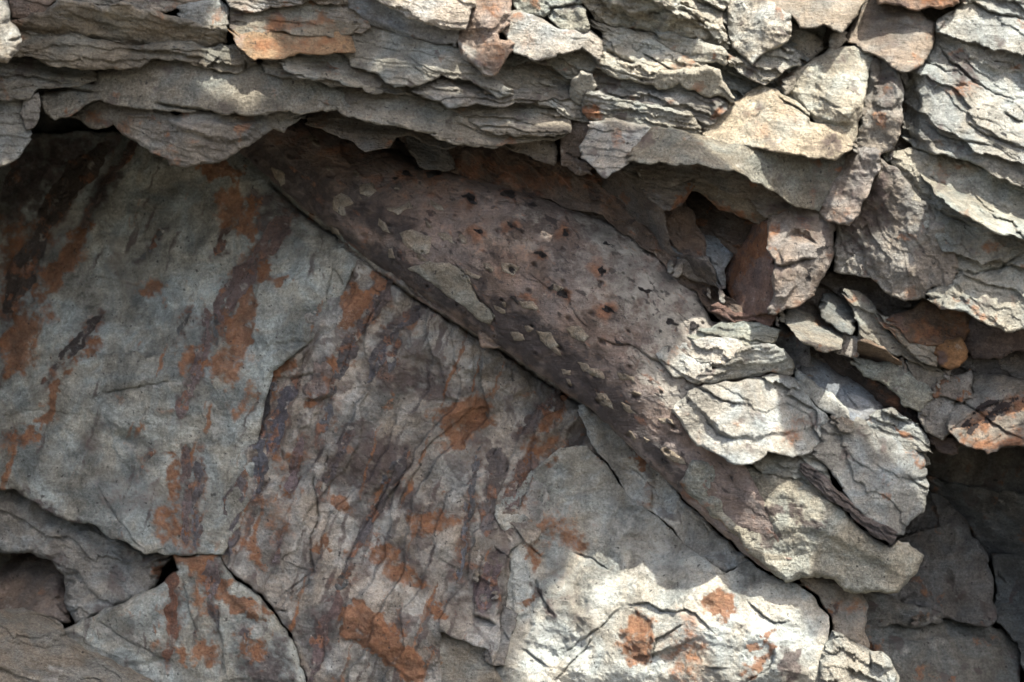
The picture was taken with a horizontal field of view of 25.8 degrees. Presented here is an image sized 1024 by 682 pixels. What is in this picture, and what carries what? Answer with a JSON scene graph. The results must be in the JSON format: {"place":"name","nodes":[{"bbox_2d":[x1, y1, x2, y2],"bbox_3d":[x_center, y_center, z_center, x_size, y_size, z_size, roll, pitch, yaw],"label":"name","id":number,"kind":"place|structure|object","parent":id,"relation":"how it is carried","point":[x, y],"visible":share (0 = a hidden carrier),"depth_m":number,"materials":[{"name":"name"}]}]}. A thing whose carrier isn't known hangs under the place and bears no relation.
{"place":"outdoors","nodes":[
{"label":"outdoors","id":0,"kind":"place"},
{"bbox_2d":[0,0,1023,681],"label":"terrain","id":1,"kind":"structure","parent":0,"point":[46,124],"depth_m":3.94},
{"bbox_2d":[0,99,31,166],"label":"rock block","id":2,"kind":"object","parent":1,"relation":"on","point":[15,138],"visible":0.9,"depth_m":3.32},
{"bbox_2d":[20,93,40,129],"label":"rock block","id":3,"kind":"object","parent":2,"relation":"on","point":[30,110],"visible":0.98,"depth_m":3.32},
{"bbox_2d":[0,56,97,100],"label":"rock ledge","id":4,"kind":"object","parent":2,"relation":"on","point":[24,78],"visible":0.79,"depth_m":3.34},
{"bbox_2d":[0,0,21,62],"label":"boulder","id":5,"kind":"object","parent":4,"relation":"on","point":[10,39],"visible":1,"depth_m":3.17,"materials":[{"name":"stone"}]},
{"bbox_2d":[0,607,154,681],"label":"boulder","id":6,"kind":"object","parent":1,"relation":"on","point":[37,647],"visible":1,"depth_m":3.63,"materials":[{"name":"stone"}]},
{"bbox_2d":[64,554,305,681],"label":"bedding slab","id":7,"kind":"structure","parent":1,"relation":"on","point":[201,618],"depth_m":3.65,"materials":[{"name":"grey stone"}]},
{"bbox_2d":[0,489,171,623],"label":"rock block","id":8,"kind":"object","parent":7,"relation":"on","point":[97,568],"visible":0.88,"depth_m":3.74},
{"bbox_2d":[0,553,71,623],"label":"rock block","id":9,"kind":"object","parent":8,"relation":"on","point":[31,581],"visible":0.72,"depth_m":3.82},
{"bbox_2d":[0,130,362,555],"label":"bedding slab","id":10,"kind":"structure","parent":7,"relation":"on","point":[155,330],"depth_m":3.72,"materials":[{"name":"grey stone"}]},
{"bbox_2d":[71,100,306,167],"bbox_3d":[-0.542,-0.339,3.623,0.460,0.160,0.611,0,0,0],"label":"rock ledge","id":11,"kind":"object","parent":10,"relation":"on","point":[186,140],"visible":0.85,"depth_m":3.35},
{"bbox_2d":[40,59,350,120],"bbox_3d":[-0.524,-0.408,3.604,0.575,0.156,0.578,0,0,0],"label":"rock ledge","id":12,"kind":"object","parent":11,"relation":"on","point":[184,87],"visible":0.87,"depth_m":3.34,"materials":[{"name":"stone"}]},
{"bbox_2d":[13,30,256,73],"bbox_3d":[-0.718,-0.462,3.570,0.678,0.130,0.556,0,0,0],"label":"rock ledge","id":13,"kind":"object","parent":12,"relation":"on","point":[73,50],"visible":0.9,"depth_m":3.31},
{"bbox_2d":[11,0,227,46],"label":"rock ledge","id":14,"kind":"object","parent":13,"relation":"on","point":[124,22],"visible":0.89,"depth_m":3.30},
{"bbox_2d":[9,0,55,18],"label":"rock ledge","id":15,"kind":"object","parent":14,"relation":"on","point":[19,9],"visible":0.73,"depth_m":3.34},
{"bbox_2d":[176,0,228,25],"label":"rock ledge","id":16,"kind":"object","parent":14,"relation":"on","point":[208,12],"visible":0.91,"depth_m":3.32,"materials":[{"name":"stone"}]},
{"bbox_2d":[220,238,600,681],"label":"bedding slab","id":17,"kind":"structure","parent":7,"relation":"on","point":[402,447],"depth_m":3.60,"materials":[{"name":"grey stone"}]},
{"bbox_2d":[426,632,502,681],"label":"rock block","id":18,"kind":"object","parent":1,"relation":"on","point":[462,661],"visible":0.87,"depth_m":3.58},
{"bbox_2d":[483,606,517,665],"bbox_3d":[-0.018,0.495,3.742,0.057,0.147,0.383,0,0,0],"label":"rock chip","id":19,"kind":"object","parent":1,"relation":"on","point":[508,619],"visible":0.9,"depth_m":3.56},
{"bbox_2d":[494,445,829,681],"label":"bedding slab","id":20,"kind":"structure","parent":1,"relation":"on","point":[609,580],"depth_m":3.52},
{"bbox_2d":[578,404,748,571],"bbox_3d":[0.259,0.249,3.720,0.309,0.299,0.425,0,0,0],"label":"rock strip","id":21,"kind":"object","parent":20,"relation":"on","point":[645,484],"visible":0.94,"depth_m":3.56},
{"bbox_2d":[810,347,927,434],"bbox_3d":[0.586,0.086,3.717,0.229,0.168,0.470,0,0,9],"label":"crevice","id":22,"kind":"object","parent":1,"relation":"on","point":[882,393],"visible":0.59,"depth_m":3.49,"materials":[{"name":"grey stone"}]},
{"bbox_2d":[784,308,842,352],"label":"rock block","id":23,"kind":"object","parent":22,"relation":"on","point":[817,332],"visible":0.85,"depth_m":3.42,"materials":[{"name":"stone"}]},
{"bbox_2d":[766,205,836,314],"bbox_3d":[0.469,-0.143,3.643,0.116,0.209,0.597,0,0,8],"label":"rock block","id":24,"kind":"object","parent":23,"relation":"on","point":[799,247],"visible":0.91,"depth_m":3.40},
{"bbox_2d":[819,292,855,335],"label":"rock block","id":25,"kind":"object","parent":23,"relation":"on","point":[836,313],"visible":0.98,"depth_m":3.46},
{"bbox_2d":[810,417,928,534],"bbox_3d":[0.582,0.226,3.669,0.229,0.222,0.555,0,0,7],"label":"rock layer","id":26,"kind":"object","parent":1,"relation":"on","point":[879,477],"visible":0.94,"depth_m":3.42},
{"bbox_2d":[800,356,882,420],"bbox_3d":[0.538,0.079,3.684,0.142,0.116,0.519,0,0,9],"label":"rock layer","id":27,"kind":"object","parent":26,"relation":"on","point":[856,399],"visible":0.84,"depth_m":3.47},
{"bbox_2d":[794,368,849,418],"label":"rock layer","id":28,"kind":"object","parent":27,"relation":"on","point":[823,400],"visible":0.94,"depth_m":3.43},
{"bbox_2d":[772,321,811,376],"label":"rock layer","id":29,"kind":"object","parent":28,"relation":"on","point":[794,347],"visible":0.54,"depth_m":3.49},
{"bbox_2d":[799,462,897,544],"bbox_3d":[0.545,0.268,3.653,0.167,0.166,0.526,0,0,9],"label":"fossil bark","id":30,"kind":"object","parent":26,"relation":"on","point":[821,482],"visible":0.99,"depth_m":3.40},
{"bbox_2d":[866,407,932,453],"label":"rock layer","id":31,"kind":"object","parent":26,"relation":"on","point":[908,433],"visible":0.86,"depth_m":3.44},
{"bbox_2d":[918,396,954,440],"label":"rock layer","id":32,"kind":"object","parent":1,"relation":"on","point":[933,414],"visible":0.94,"depth_m":3.44,"materials":[{"name":"stone"}]},
{"bbox_2d":[865,618,1021,681],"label":"rock block","id":33,"kind":"object","parent":1,"relation":"on","point":[947,650],"visible":0.79,"depth_m":3.68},
{"bbox_2d":[799,577,869,648],"bbox_3d":[0.532,0.458,3.704,0.117,0.184,0.476,0,0,9],"label":"rock block","id":34,"kind":"object","parent":33,"relation":"on","point":[847,611],"visible":0.77,"depth_m":3.48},
{"bbox_2d":[679,460,923,593],"bbox_3d":[0.487,0.307,3.667,0.462,0.257,0.531,0,0,0],"label":"rock layer","id":35,"kind":"object","parent":34,"relation":"on","point":[819,536],"visible":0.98,"depth_m":3.42,"materials":[{"name":"stone"}]},
{"bbox_2d":[239,113,791,572],"bbox_3d":[-0.015,0.001,3.617,0.976,0.796,0.433,0,0,0],"label":"fossil log","id":36,"kind":"object","parent":35,"relation":"on","point":[595,311],"visible":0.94,"depth_m":3.47,"materials":[{"name":"brown stone"}]},
{"bbox_2d":[672,373,830,464],"bbox_3d":[0.402,0.128,3.648,0.276,0.158,0.590,0,0,5],"label":"rock layer","id":37,"kind":"object","parent":35,"relation":"on","point":[746,421],"visible":0.98,"depth_m":3.40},
{"bbox_2d":[696,343,794,383],"bbox_3d":[0.373,0.041,3.660,0.170,0.076,0.563,0,0,6],"label":"rock layer","id":38,"kind":"object","parent":37,"relation":"on","point":[749,361],"visible":0.98,"depth_m":3.40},
{"bbox_2d":[656,345,713,384],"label":"rock layer","id":39,"kind":"object","parent":38,"relation":"on","point":[678,361],"visible":0.97,"depth_m":3.42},
{"bbox_2d":[664,336,744,367],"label":"rock layer","id":40,"kind":"object","parent":38,"relation":"on","point":[717,352],"visible":0.94,"depth_m":3.41,"materials":[{"name":"stone"}]},
{"bbox_2d":[687,321,781,345],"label":"rock layer","id":41,"kind":"object","parent":40,"relation":"on","point":[750,333],"visible":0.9,"depth_m":3.43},
{"bbox_2d":[709,302,777,326],"bbox_3d":[0.383,-0.041,3.684,0.111,0.052,0.506,0,0,6],"label":"rock chip","id":42,"kind":"object","parent":41,"relation":"on","point":[724,311],"visible":0.87,"depth_m":3.44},
{"bbox_2d":[397,136,752,321],"bbox_3d":[0.099,-0.200,3.690,0.647,0.375,0.487,0,0,0],"label":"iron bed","id":43,"kind":"object","parent":42,"relation":"on","point":[562,186],"visible":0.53,"depth_m":3.52,"materials":[{"name":"brown stone"}]},
{"bbox_2d":[451,103,571,136],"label":"rock ledge","id":44,"kind":"object","parent":43,"relation":"on","point":[518,119],"visible":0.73,"depth_m":3.37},
{"bbox_2d":[317,86,566,148],"bbox_3d":[-0.118,-0.374,3.632,0.452,0.170,0.576,0,0,0],"label":"rock ledge","id":45,"kind":"object","parent":44,"relation":"on","point":[437,120],"visible":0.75,"depth_m":3.36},
{"bbox_2d":[305,110,464,151],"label":"rock ledge","id":46,"kind":"object","parent":45,"relation":"on","point":[365,136],"visible":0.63,"depth_m":3.42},
{"bbox_2d":[404,135,454,171],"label":"rock ledge","id":47,"kind":"object","parent":46,"relation":"on","point":[426,157],"visible":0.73,"depth_m":3.52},
{"bbox_2d":[343,25,513,98],"bbox_3d":[-0.142,-0.455,3.596,0.290,0.188,0.556,0,0,0],"label":"rock ledge","id":48,"kind":"object","parent":45,"relation":"on","point":[394,59],"visible":0.94,"depth_m":3.34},
{"bbox_2d":[261,53,384,87],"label":"rock ledge","id":49,"kind":"object","parent":48,"relation":"on","point":[340,61],"visible":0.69,"depth_m":3.35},
{"bbox_2d":[227,25,355,60],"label":"rock block","id":50,"kind":"object","parent":49,"relation":"on","point":[270,45],"visible":0.88,"depth_m":3.31,"materials":[{"name":"stone"}]},
{"bbox_2d":[229,0,361,37],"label":"rock ledge","id":51,"kind":"object","parent":50,"relation":"on","point":[309,18],"visible":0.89,"depth_m":3.33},
{"bbox_2d":[226,0,347,12],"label":"rock ledge","id":52,"kind":"object","parent":51,"relation":"on","point":[250,6],"visible":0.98,"depth_m":3.32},
{"bbox_2d":[326,4,371,34],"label":"rock ledge","id":53,"kind":"object","parent":51,"relation":"on","point":[342,12],"visible":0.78,"depth_m":3.34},
{"bbox_2d":[347,0,458,46],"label":"rock ledge","id":54,"kind":"object","parent":48,"relation":"on","point":[375,13],"visible":0.88,"depth_m":3.33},
{"bbox_2d":[377,0,476,29],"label":"rock ledge","id":55,"kind":"object","parent":54,"relation":"on","point":[448,14],"visible":1,"depth_m":3.30,"materials":[{"name":"stone"}]},
{"bbox_2d":[457,0,514,76],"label":"rock block","id":56,"kind":"object","parent":48,"relation":"on","point":[485,50],"visible":0.95,"depth_m":3.31,"materials":[{"name":"stone"}]},
{"bbox_2d":[483,52,562,94],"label":"rock ledge","id":57,"kind":"object","parent":48,"relation":"on","point":[512,60],"visible":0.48,"depth_m":3.38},
{"bbox_2d":[501,9,602,60],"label":"rock ridge","id":58,"kind":"object","parent":57,"relation":"on","point":[532,37],"visible":0.93,"depth_m":3.33,"materials":[{"name":"stone"}]},
{"bbox_2d":[512,0,589,31],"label":"rock block","id":59,"kind":"object","parent":58,"relation":"on","point":[566,14],"visible":0.95,"depth_m":3.34,"materials":[{"name":"stone"}]},
{"bbox_2d":[522,49,601,78],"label":"rock ledge","id":60,"kind":"object","parent":58,"relation":"on","point":[571,65],"visible":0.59,"depth_m":3.36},
{"bbox_2d":[569,70,597,104],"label":"rock block","id":61,"kind":"object","parent":60,"relation":"on","point":[582,82],"visible":0.95,"depth_m":3.35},
{"bbox_2d":[410,75,570,108],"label":"rock ledge","id":62,"kind":"object","parent":45,"relation":"on","point":[448,93],"visible":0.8,"depth_m":3.35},
{"bbox_2d":[278,53,421,97],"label":"rock ledge","id":63,"kind":"object","parent":62,"relation":"on","point":[304,66],"visible":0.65,"depth_m":3.34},
{"bbox_2d":[501,140,557,165],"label":"rock ledge","id":64,"kind":"object","parent":45,"relation":"on","point":[544,151],"visible":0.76,"depth_m":3.42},
{"bbox_2d":[579,117,650,178],"bbox_3d":[0.170,-0.311,3.583,0.130,0.144,0.578,0,0,3],"label":"rock flake","id":65,"kind":"object","parent":43,"relation":"on","point":[607,145],"visible":0.96,"depth_m":3.33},
{"bbox_2d":[560,120,592,175],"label":"rock block","id":66,"kind":"object","parent":65,"relation":"on","point":[571,142],"visible":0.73,"depth_m":3.41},
{"bbox_2d":[620,165,694,210],"bbox_3d":[0.232,-0.255,3.649,0.127,0.118,0.555,0,0,4],"label":"rock flake","id":67,"kind":"object","parent":43,"relation":"on","point":[669,199],"visible":0.82,"depth_m":3.39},
{"bbox_2d":[602,170,716,286],"bbox_3d":[0.245,-0.193,3.674,0.202,0.222,0.528,0,0,4],"label":"crushed rock","id":68,"kind":"object","parent":43,"relation":"on","point":[642,208],"visible":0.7,"depth_m":3.46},
{"bbox_2d":[677,256,711,282],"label":"rock block","id":69,"kind":"object","parent":68,"relation":"on","point":[687,273],"visible":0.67,"depth_m":3.46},
{"bbox_2d":[671,233,733,289],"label":"rock block","id":70,"kind":"object","parent":69,"relation":"on","point":[719,254],"visible":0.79,"depth_m":3.48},
{"bbox_2d":[626,126,845,210],"bbox_3d":[0.381,-0.279,3.595,0.428,0.165,0.634,0,0,0],"label":"rock beam","id":71,"kind":"object","parent":43,"relation":"on","point":[801,181],"visible":0.91,"depth_m":3.34,"materials":[{"name":"stone"}]},
{"bbox_2d":[627,161,790,217],"bbox_3d":[0.334,-0.257,3.655,0.331,0.138,0.552,0,0,0],"label":"rock ledge","id":72,"kind":"object","parent":71,"relation":"on","point":[767,203],"visible":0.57,"depth_m":3.40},
{"bbox_2d":[690,178,767,223],"bbox_3d":[0.354,-0.237,3.677,0.160,0.130,0.523,0,0,4],"label":"rock flake","id":73,"kind":"object","parent":72,"relation":"on","point":[719,199],"visible":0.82,"depth_m":3.44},
{"bbox_2d":[697,99,734,134],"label":"rock block","id":74,"kind":"object","parent":71,"relation":"on","point":[728,108],"visible":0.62,"depth_m":3.37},
{"bbox_2d":[457,3,825,130],"bbox_3d":[0.092,-0.541,3.645,0.903,0.470,0.574,0,0,0],"label":"rock mass","id":75,"kind":"object","parent":74,"relation":"on","point":[739,86],"visible":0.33,"depth_m":3.39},
{"bbox_2d":[761,22,823,84],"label":"rock block","id":76,"kind":"object","parent":75,"relation":"on","point":[810,46],"visible":0.5,"depth_m":3.41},
{"bbox_2d":[726,0,791,64],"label":"rock block","id":77,"kind":"object","parent":76,"relation":"on","point":[757,29],"visible":0.99,"depth_m":3.36,"materials":[{"name":"stone"}]},
{"bbox_2d":[769,0,864,32],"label":"rock block","id":78,"kind":"object","parent":76,"relation":"on","point":[839,16],"visible":0.96,"depth_m":3.36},
{"bbox_2d":[595,59,734,102],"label":"rock ledge","id":79,"kind":"object","parent":74,"relation":"on","point":[706,81],"visible":0.95,"depth_m":3.34,"materials":[{"name":"stone"}]},
{"bbox_2d":[589,18,706,77],"bbox_3d":[0.225,-0.477,3.609,0.219,0.167,0.554,0,0,0],"label":"rock ledge","id":80,"kind":"object","parent":79,"relation":"on","point":[636,52],"visible":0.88,"depth_m":3.35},
{"bbox_2d":[580,0,729,49],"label":"rock ledge","id":81,"kind":"object","parent":80,"relation":"on","point":[661,16],"visible":0.9,"depth_m":3.35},
{"bbox_2d":[654,31,727,65],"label":"rock ledge","id":82,"kind":"object","parent":81,"relation":"on","point":[698,50],"visible":0.91,"depth_m":3.36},
{"bbox_2d":[680,0,730,36],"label":"rock ledge","id":83,"kind":"object","parent":81,"relation":"on","point":[715,17],"visible":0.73,"depth_m":3.39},
{"bbox_2d":[591,68,727,126],"bbox_3d":[0.232,-0.400,3.618,0.247,0.156,0.537,0,0,3],"label":"rock ledge","id":84,"kind":"object","parent":79,"relation":"on","point":[706,111],"visible":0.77,"depth_m":3.36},
{"bbox_2d":[581,89,701,133],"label":"rock ledge","id":85,"kind":"object","parent":84,"relation":"on","point":[599,104],"visible":0.87,"depth_m":3.36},
{"bbox_2d":[701,85,852,160],"bbox_3d":[0.421,-0.354,3.613,0.249,0.169,0.582,0,0,8],"label":"rock block","id":86,"kind":"object","parent":71,"relation":"on","point":[769,119],"visible":0.95,"depth_m":3.35,"materials":[{"name":"stone"}]},
{"bbox_2d":[727,45,800,85],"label":"rock block","id":87,"kind":"object","parent":86,"relation":"on","point":[767,67],"visible":0.99,"depth_m":3.37,"materials":[{"name":"stone"}]},
{"bbox_2d":[775,45,874,142],"bbox_3d":[0.508,-0.400,3.623,0.164,0.221,0.588,0,0,7],"label":"rock block","id":88,"kind":"object","parent":86,"relation":"on","point":[830,88],"visible":0.94,"depth_m":3.36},
{"bbox_2d":[725,219,773,315],"bbox_3d":[0.389,-0.124,3.661,0.083,0.172,0.548,0,0,6],"label":"rock block","id":89,"kind":"object","parent":42,"relation":"on","point":[749,270],"visible":0.91,"depth_m":3.44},
{"bbox_2d":[685,191,753,253],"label":"rock block","id":90,"kind":"object","parent":89,"relation":"on","point":[730,231],"visible":0.41,"depth_m":3.53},
{"bbox_2d":[750,451,830,497],"bbox_3d":[0.460,0.220,3.673,0.140,0.108,0.536,0,0,6],"label":"rock layer","id":91,"kind":"object","parent":35,"relation":"on","point":[784,467],"visible":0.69,"depth_m":3.42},
{"bbox_2d":[818,630,899,681],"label":"rock block","id":92,"kind":"object","parent":33,"relation":"on","point":[844,658],"visible":1,"depth_m":3.42,"materials":[{"name":"stone"}]},
{"bbox_2d":[862,592,943,627],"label":"rock block","id":93,"kind":"object","parent":33,"relation":"on","point":[885,610],"visible":0.82,"depth_m":3.67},
{"bbox_2d":[871,490,996,627],"bbox_3d":[0.709,0.369,3.817,0.228,0.254,0.272,0,0,10],"label":"rock block","id":94,"kind":"object","parent":33,"relation":"on","point":[952,579],"visible":0.7,"depth_m":3.70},
{"bbox_2d":[991,552,1023,669],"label":"rock block","id":95,"kind":"object","parent":1,"relation":"on","point":[1008,568],"visible":0.93,"depth_m":3.75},
{"bbox_2d":[926,476,1023,561],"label":"rock block","id":96,"kind":"object","parent":95,"relation":"on","point":[994,519],"visible":0.8,"depth_m":3.76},
{"bbox_2d":[925,444,1023,492],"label":"rock block","id":97,"kind":"object","parent":96,"relation":"on","point":[1000,469],"visible":0.55,"depth_m":3.77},
{"bbox_2d":[771,270,1023,447],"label":"rock mass","id":98,"kind":"object","parent":97,"relation":"on","point":[885,304],"visible":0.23,"depth_m":3.50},
{"bbox_2d":[850,356,933,411],"bbox_3d":[0.626,0.070,3.685,0.139,0.097,0.518,0,0,9],"label":"rock layer","id":99,"kind":"object","parent":98,"relation":"on","point":[908,389],"visible":0.97,"depth_m":3.44,"materials":[{"name":"stone"}]},
{"bbox_2d":[857,338,901,364],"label":"rock layer","id":100,"kind":"object","parent":99,"relation":"on","point":[870,350],"visible":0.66,"depth_m":3.42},
{"bbox_2d":[905,360,952,389],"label":"rock layer","id":101,"kind":"object","parent":99,"relation":"on","point":[918,372],"visible":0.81,"depth_m":3.44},
{"bbox_2d":[934,335,967,369],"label":"rock block","id":102,"kind":"object","parent":101,"relation":"on","point":[950,354],"visible":0.98,"depth_m":3.41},
{"bbox_2d":[886,296,971,345],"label":"rock block","id":103,"kind":"object","parent":102,"relation":"on","point":[923,321],"visible":0.8,"depth_m":3.43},
{"bbox_2d":[833,158,958,300],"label":"rock ridge","id":104,"kind":"object","parent":103,"relation":"on","point":[886,241],"visible":0.95,"depth_m":3.38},
{"bbox_2d":[819,146,880,225],"bbox_3d":[0.548,-0.255,3.635,0.094,0.164,0.560,0,0,9],"label":"rock block","id":105,"kind":"object","parent":104,"relation":"on","point":[848,194],"visible":0.92,"depth_m":3.38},
{"bbox_2d":[855,56,903,153],"bbox_3d":[0.593,-0.389,3.631,0.080,0.215,0.566,0,0,9],"label":"rock block","id":106,"kind":"object","parent":105,"relation":"on","point":[881,120],"visible":0.84,"depth_m":3.37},
{"bbox_2d":[846,0,935,72],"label":"rock block","id":107,"kind":"object","parent":106,"relation":"on","point":[900,39],"visible":0.94,"depth_m":3.38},
{"bbox_2d":[876,0,958,10],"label":"rock block","id":108,"kind":"object","parent":107,"relation":"on","point":[916,5],"visible":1,"depth_m":3.35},
{"bbox_2d":[874,312,937,365],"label":"rock layer","id":109,"kind":"object","parent":103,"relation":"on","point":[923,353],"visible":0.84,"depth_m":3.41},
{"bbox_2d":[842,288,942,371],"bbox_3d":[0.631,-0.017,3.682,0.171,0.145,0.530,0,0,9],"label":"rock layer","id":110,"kind":"object","parent":109,"relation":"on","point":[870,326],"visible":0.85,"depth_m":3.44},
{"bbox_2d":[930,369,972,402],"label":"rock layer","id":111,"kind":"object","parent":98,"relation":"on","point":[957,387],"visible":0.94,"depth_m":3.44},
{"bbox_2d":[891,147,1023,332],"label":"rock slab","id":112,"kind":"object","parent":98,"relation":"on","point":[986,286],"visible":0.85,"depth_m":3.35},
{"bbox_2d":[897,147,1023,239],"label":"rock slab","id":113,"kind":"object","parent":112,"relation":"on","point":[993,218],"visible":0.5,"depth_m":3.33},
{"bbox_2d":[810,0,957,164],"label":"rock mass","id":114,"kind":"object","parent":113,"relation":"on","point":[932,14],"visible":0.06,"depth_m":3.44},
{"bbox_2d":[901,0,1023,187],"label":"rock slab","id":115,"kind":"object","parent":112,"relation":"on","point":[964,95],"visible":0.97,"depth_m":3.37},
{"bbox_2d":[947,371,1023,454],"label":"rock slab","id":116,"kind":"object","parent":98,"relation":"on","point":[988,418],"visible":0.96,"depth_m":3.41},
{"bbox_2d":[960,350,1023,377],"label":"rock block","id":117,"kind":"object","parent":116,"relation":"on","point":[990,366],"visible":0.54,"depth_m":3.48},
{"bbox_2d":[964,317,1023,358],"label":"rock block","id":118,"kind":"object","parent":117,"relation":"on","point":[983,340],"visible":0.77,"depth_m":3.43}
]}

